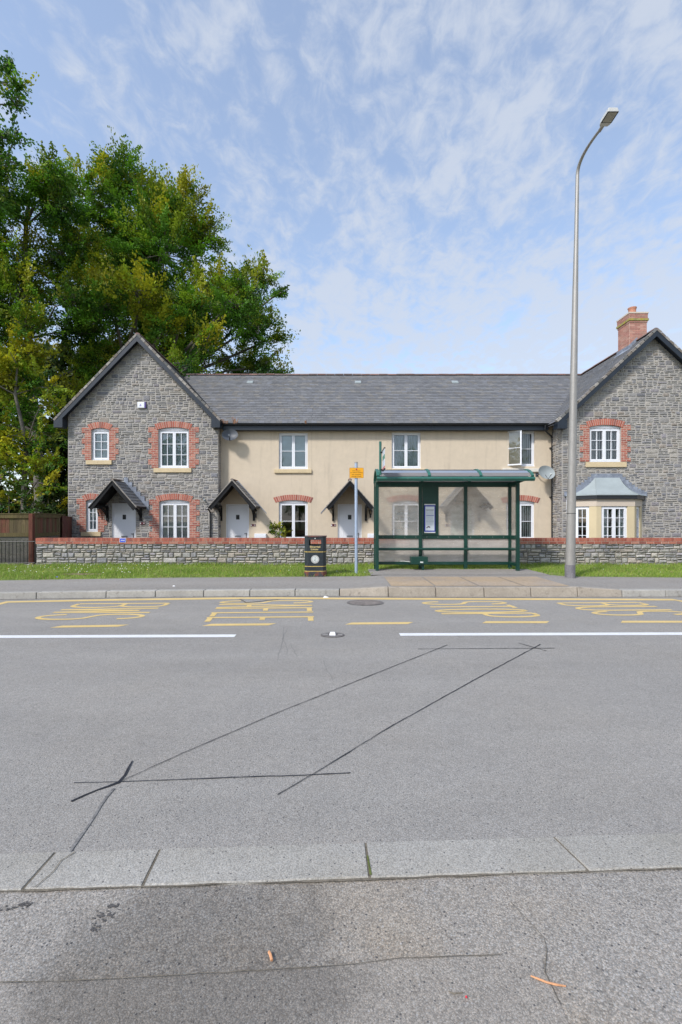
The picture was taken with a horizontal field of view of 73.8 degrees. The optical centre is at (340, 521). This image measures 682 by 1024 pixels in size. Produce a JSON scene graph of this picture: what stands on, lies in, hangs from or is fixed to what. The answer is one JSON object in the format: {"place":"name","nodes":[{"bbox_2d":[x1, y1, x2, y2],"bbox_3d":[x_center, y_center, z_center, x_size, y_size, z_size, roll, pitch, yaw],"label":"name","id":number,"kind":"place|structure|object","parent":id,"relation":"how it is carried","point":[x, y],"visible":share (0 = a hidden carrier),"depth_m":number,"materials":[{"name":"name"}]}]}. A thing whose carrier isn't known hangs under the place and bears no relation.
{"place":"outdoors","nodes":[
{"label":"outdoors","id":0,"kind":"place"},
{"bbox_2d":[0,596,681,882],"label":"road","id":1,"kind":"structure","parent":0,"point":[144,723],"depth_m":3.38,"materials":[{"name":"grey asphalt"}]},
{"bbox_2d":[321,632,343,637],"bbox_3d":[-0.110,1.459,5.900,0.310,0.038,0.240,0,0,0],"label":"road stud","id":2,"kind":"object","parent":1,"relation":"on","point":[332,634],"visible":1,"depth_m":5.87,"materials":[{"name":"metal"}]},
{"bbox_2d":[0,833,681,891],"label":"kerb","id":3,"kind":"structure","parent":1,"relation":"on","point":[179,866],"depth_m":1.96,"materials":[{"name":"grey concrete"}]},
{"bbox_2d":[0,586,681,599],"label":"kerb","id":4,"kind":"structure","parent":1,"relation":"on","point":[480,591],"depth_m":8.91,"materials":[{"name":"concrete"}]},
{"bbox_2d":[347,600,383,605],"bbox_3d":[0.440,1.473,8.250,0.670,0.010,0.580,0,0,0],"label":"manhole cover","id":5,"kind":"object","parent":1,"relation":"on","point":[365,602],"visible":1,"depth_m":8.22,"materials":[{"name":"metal"}]},
{"bbox_2d":[0,867,681,1023],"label":"pavement","id":6,"kind":"structure","parent":0,"point":[605,947],"depth_m":1.56,"materials":[{"name":"grey asphalt"}]},
{"bbox_2d":[268,950,272,961],"bbox_3d":[-0.238,1.465,1.533,0.010,0.010,0.035,0,0,-25],"label":"bark chip","id":7,"kind":"object","parent":6,"relation":"on","point":[270,955],"visible":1,"depth_m":1.53,"materials":[{"name":"brown wood"}]},
{"bbox_2d":[531,975,565,986],"bbox_3d":[0.660,1.468,1.449,0.104,0.006,0.011,0,0,19],"label":"twig","id":8,"kind":"object","parent":6,"relation":"on","point":[548,982],"visible":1,"depth_m":1.44,"materials":[{"name":"brown wood"}]},
{"bbox_2d":[0,575,681,591],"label":"pavement","id":9,"kind":"structure","parent":0,"point":[333,582],"depth_m":9.86,"materials":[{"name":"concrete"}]},
{"bbox_2d":[385,577,567,585],"bbox_3d":[2.785,1.290,9.850,3.560,0.002,1.540,0,0,0],"label":"boarding area","id":10,"kind":"object","parent":9,"relation":"on","point":[457,581],"visible":1,"depth_m":9.75,"materials":[{"name":"beige concrete"}]},
{"bbox_2d":[565,107,618,577],"bbox_3d":[5.486,-3.555,10.062,0.329,9.871,1.610,0,0,-2],"label":"street lamp","id":11,"kind":"object","parent":9,"relation":"on","point":[609,116],"visible":0.95,"depth_m":10.68,"materials":[{"name":"metal"}]},
{"bbox_2d":[0,0,681,502],"label":"sky","id":12,"kind":"structure","parent":0,"point":[408,168],"materials":[{"name":"blue"}]},
{"bbox_2d":[1,565,681,579],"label":"grass verge","id":13,"kind":"object","parent":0,"point":[364,571],"depth_m":11.16,"materials":[{"name":"green plant"}]},
{"bbox_2d":[0,540,34,564],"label":"railings","id":14,"kind":"object","parent":13,"relation":"on","point":[12,541],"visible":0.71,"depth_m":13.88,"materials":[{"name":"black metal"}]},
{"bbox_2d":[69,573,97,574],"bbox_3d":[-6.452,1.318,11.347,1.094,0.001,0.350,0,0,0],"label":"bare patch","id":15,"kind":"object","parent":13,"relation":"on","point":[81,574],"visible":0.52,"depth_m":11.49,"materials":[{"name":"brown soil"}]},
{"bbox_2d":[304,535,326,576],"bbox_3d":[-0.624,0.853,11.200,0.544,0.995,0.528,0,0,0],"label":"litter bin","id":16,"kind":"object","parent":13,"relation":"on","point":[315,560],"visible":0.96,"depth_m":10.95,"materials":[{"name":"black metal"}]},
{"bbox_2d":[13,563,636,572],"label":"daisies","id":17,"kind":"object","parent":13,"relation":"on","point":[117,570],"visible":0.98,"depth_m":12.31,"materials":[{"name":"white plant"}]},
{"bbox_2d":[349,462,363,573],"bbox_3d":[0.393,-0.062,11.546,0.360,2.885,0.097,0,0,0],"label":"bus clearway sign","id":18,"kind":"object","parent":13,"relation":"on","point":[356,472],"visible":1,"depth_m":11.51,"materials":[{"name":"metal"}]},
{"bbox_2d":[36,538,681,564],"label":"boundary wall","id":19,"kind":"structure","parent":13,"relation":"on","point":[339,551],"depth_m":13.74,"materials":[{"name":"stone"}]},
{"bbox_2d":[368,569,548,574],"bbox_3d":[2.885,1.293,11.688,4.330,0.001,1.444,0,0,0],"label":"shelter pad","id":20,"kind":"object","parent":13,"relation":"on","point":[452,572],"visible":0.97,"depth_m":11.49,"materials":[{"name":"grey concrete"}]},
{"bbox_2d":[373,469,534,570],"bbox_3d":[2.882,-0.006,11.973,3.976,2.732,1.175,0,0,0],"label":"bus shelter","id":21,"kind":"object","parent":20,"relation":"on","point":[491,549],"visible":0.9,"depth_m":12.42,"materials":[{"name":"green metal"}]},
{"bbox_2d":[379,441,384,476],"bbox_3d":[1.015,-1.530,11.240,0.130,0.980,0.640,0,0,0],"label":"bus stop flag","id":22,"kind":"object","parent":21,"relation":"attached to","point":[381,460],"visible":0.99,"depth_m":11.47,"materials":[{"name":"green metal"}]},
{"bbox_2d":[424,504,434,532],"bbox_3d":[2.420,-0.077,12.382,0.300,0.794,0.036,0,0,0],"label":"timetable case","id":23,"kind":"object","parent":21,"relation":"attached to","point":[429,518],"visible":1,"depth_m":12.37,"materials":[{"name":"white paper"}]},
{"bbox_2d":[311,374,432,537],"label":"rendered house","id":24,"kind":"structure","parent":0,"point":[357,417],"depth_m":19.50,"materials":[{"name":"beige paint"}]},
{"bbox_2d":[338,504,361,537],"bbox_3d":[0.373,0.297,19.578,1.026,2.065,0.125,0,0,0],"label":"door","id":25,"kind":"structure","parent":24,"relation":"in","point":[346,514],"depth_m":19.56,"materials":[{"name":"white plastic"}]},
{"bbox_2d":[392,501,417,534],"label":"window","id":26,"kind":"structure","parent":24,"relation":"in","point":[409,515],"depth_m":19.68,"materials":[{"name":"white plastic"}]},
{"bbox_2d":[387,433,423,469],"bbox_3d":[2.799,-2.948,19.572,1.642,1.754,0.294,0,0,0],"label":"window","id":27,"kind":"structure","parent":24,"relation":"in","point":[405,446],"depth_m":19.65,"materials":[{"name":"white plastic"}]},
{"label":"garden ground","id":28,"kind":"structure","parent":0,"visible":0},
{"bbox_2d":[0,50,40,232],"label":"overhanging tree","id":29,"kind":"object","parent":28,"relation":"on","point":[8,67],"visible":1,"depth_m":19.34,"materials":[{"name":"green plant"}]},
{"bbox_2d":[0,469,50,554],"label":"rhododendron","id":30,"kind":"object","parent":28,"relation":"on","point":[11,494],"visible":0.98,"depth_m":17.61,"materials":[{"name":"green plant"}]},
{"bbox_2d":[0,513,71,563],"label":"timber fence","id":31,"kind":"object","parent":28,"relation":"on","point":[23,526],"visible":0.85,"depth_m":14.28,"materials":[{"name":"brown wood"}]},
{"bbox_2d":[0,344,74,512],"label":"young beech","id":32,"kind":"object","parent":28,"relation":"on","point":[12,458],"visible":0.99,"depth_m":20.40,"materials":[{"name":"green plant"}]},
{"bbox_2d":[18,471,67,515],"bbox_3d":[-13.126,-0.517,20.529,2.543,3.732,1.889,0,0,-11],"label":"dark shrub","id":33,"kind":"object","parent":28,"relation":"on","point":[50,508],"visible":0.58,"depth_m":20.34,"materials":[{"name":"green plant"}]},
{"bbox_2d":[0,141,114,512],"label":"beech tree","id":34,"kind":"object","parent":28,"relation":"on","point":[21,319],"visible":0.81,"depth_m":24.31,"materials":[{"name":"green plant"}]},
{"bbox_2d":[0,332,125,515],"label":"wood","id":35,"kind":"object","parent":28,"relation":"on","point":[60,363],"visible":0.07,"depth_m":34.30,"materials":[{"name":"green plant"}]},
{"bbox_2d":[53,333,247,537],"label":"stone house","id":36,"kind":"structure","parent":28,"relation":"on","point":[154,465],"depth_m":19.09,"materials":[{"name":"grey stone"}]},
{"bbox_2d":[81,500,100,535],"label":"window","id":37,"kind":"structure","parent":36,"relation":"in","point":[92,516],"depth_m":19.15,"materials":[{"name":"white plastic"}]},
{"bbox_2d":[86,428,111,464],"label":"window","id":38,"kind":"structure","parent":36,"relation":"in","point":[100,436],"depth_m":19.16,"materials":[{"name":"white plastic"}]},
{"bbox_2d":[112,503,135,537],"bbox_3d":[-9.130,0.286,19.177,1.005,2.089,0.125,0,0,0],"label":"door","id":39,"kind":"structure","parent":36,"relation":"in","point":[123,517],"depth_m":19.16,"materials":[{"name":"white plastic"}]},
{"bbox_2d":[137,402,145,407],"bbox_3d":[-8.351,-4.871,19.053,0.345,0.250,0.094,0,0,0],"label":"alarm box","id":40,"kind":"object","parent":36,"relation":"attached to","point":[141,404],"visible":1,"depth_m":19.01,"materials":[{"name":"white plastic"}]},
{"bbox_2d":[154,428,191,472],"bbox_3d":[-7.062,-2.998,19.146,1.577,1.891,0.242,0,0,0],"label":"window","id":41,"kind":"structure","parent":36,"relation":"in","point":[166,434],"depth_m":19.15,"materials":[{"name":"white plastic"}]},
{"bbox_2d":[160,500,188,537],"bbox_3d":[-6.996,-0.053,19.196,1.280,1.714,0.142,0,0,0],"label":"window","id":42,"kind":"structure","parent":36,"relation":"in","point":[168,503],"depth_m":19.19,"materials":[{"name":"white plastic"}]},
{"bbox_2d":[50,125,300,376],"bbox_3d":[-11.621,-11.653,29.141,17.955,26.315,14.007,0,0,0],"label":"beech tree","id":43,"kind":"object","parent":28,"relation":"on","point":[138,286],"visible":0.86,"depth_m":27.97,"materials":[{"name":"green plant"}]},
{"bbox_2d":[182,374,316,537],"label":"rendered house","id":44,"kind":"structure","parent":28,"relation":"on","point":[266,463],"depth_m":19.54,"materials":[{"name":"beige paint"}]},
{"bbox_2d":[222,429,237,440],"bbox_3d":[-4.696,-3.629,19.118,0.668,0.519,0.592,0,0,39],"label":"satellite dish","id":45,"kind":"object","parent":44,"relation":"attached to","point":[229,434],"visible":1,"depth_m":19.09,"materials":[{"name":"grey metal"}]},
{"bbox_2d":[226,504,248,537],"bbox_3d":[-4.441,0.297,19.578,0.989,2.065,0.125,0,0,0],"label":"door","id":46,"kind":"structure","parent":44,"relation":"in","point":[237,517],"depth_m":19.56,"materials":[{"name":"white plastic"}]},
{"bbox_2d":[254,534,266,537],"bbox_3d":[-3.443,0.872,19.425,0.500,0.700,0.150,0,0,0],"label":"meter box","id":47,"kind":"object","parent":44,"relation":"attached to","point":[260,535],"visible":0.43,"depth_m":19.35,"materials":[{"name":"white plastic"}]},
{"bbox_2d":[274,433,311,472],"bbox_3d":[-2.057,-2.939,19.550,1.595,1.735,0.250,0,0,0],"label":"window","id":48,"kind":"structure","parent":44,"relation":"in","point":[293,447],"depth_m":19.68,"materials":[{"name":"white plastic"}]},
{"bbox_2d":[279,500,307,537],"bbox_3d":[-2.048,-0.059,19.602,1.251,1.685,0.115,0,0,0],"label":"window","id":49,"kind":"structure","parent":44,"relation":"in","point":[292,502],"depth_m":19.57,"materials":[{"name":"white plastic"}]},
{"bbox_2d":[268,520,292,537],"bbox_3d":[-2.397,0.651,17.632,1.038,1.404,0.663,0,0,-15],"label":"garden shrub","id":50,"kind":"object","parent":28,"relation":"on","point":[272,531],"visible":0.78,"depth_m":17.57,"materials":[{"name":"green plant"}]},
{"bbox_2d":[414,374,581,537],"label":"rendered house","id":51,"kind":"structure","parent":28,"relation":"on","point":[483,421],"depth_m":19.50,"materials":[{"name":"beige paint"}]},
{"bbox_2d":[451,504,473,534],"bbox_3d":[5.206,0.297,19.578,1.008,2.065,0.125,0,0,0],"label":"door","id":52,"kind":"structure","parent":51,"relation":"in","point":[455,516],"depth_m":19.56,"materials":[{"name":"white plastic"}]},
{"bbox_2d":[506,501,533,537],"bbox_3d":[7.702,-0.049,19.625,1.232,1.666,0.160,0,0,0],"label":"window","id":53,"kind":"structure","parent":51,"relation":"in","point":[522,503],"depth_m":19.59,"materials":[{"name":"white plastic"}]},
{"bbox_2d":[502,430,538,471],"bbox_3d":[7.726,-3.000,19.453,1.622,1.763,0.504,0,0,0],"label":"window","id":54,"kind":"structure","parent":51,"relation":"in","point":[524,433],"depth_m":19.57,"materials":[{"name":"white plastic"}]},
{"bbox_2d":[535,466,554,478],"bbox_3d":[8.511,-2.049,19.085,0.768,0.594,0.605,0,0,37],"label":"satellite dish","id":55,"kind":"object","parent":51,"relation":"attached to","point":[546,472],"visible":1,"depth_m":19.10,"materials":[{"name":"grey metal"}]},
{"bbox_2d":[522,306,681,537],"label":"stone house","id":56,"kind":"structure","parent":28,"relation":"on","point":[629,445],"depth_m":18.59,"materials":[{"name":"grey stone"}]},
{"bbox_2d":[576,506,588,537],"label":"window","id":57,"kind":"structure","parent":56,"relation":"in","point":[581,507],"depth_m":18.28,"materials":[{"name":"white plastic"}]},
{"bbox_2d":[585,425,626,466],"bbox_3d":[10.826,-3.077,18.655,1.646,1.723,0.260,0,0,0],"label":"window","id":58,"kind":"structure","parent":56,"relation":"in","point":[603,462],"depth_m":18.65,"materials":[{"name":"white plastic"}]},
{"bbox_2d":[601,506,626,537],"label":"window","id":59,"kind":"structure","parent":56,"relation":"in","point":[621,510],"depth_m":17.95,"materials":[{"name":"white plastic"}]},
{"bbox_2d":[636,506,638,537],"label":"window","id":60,"kind":"structure","parent":56,"relation":"in","point":[637,508],"depth_m":18.39,"materials":[{"name":"white plastic"}]}
]}

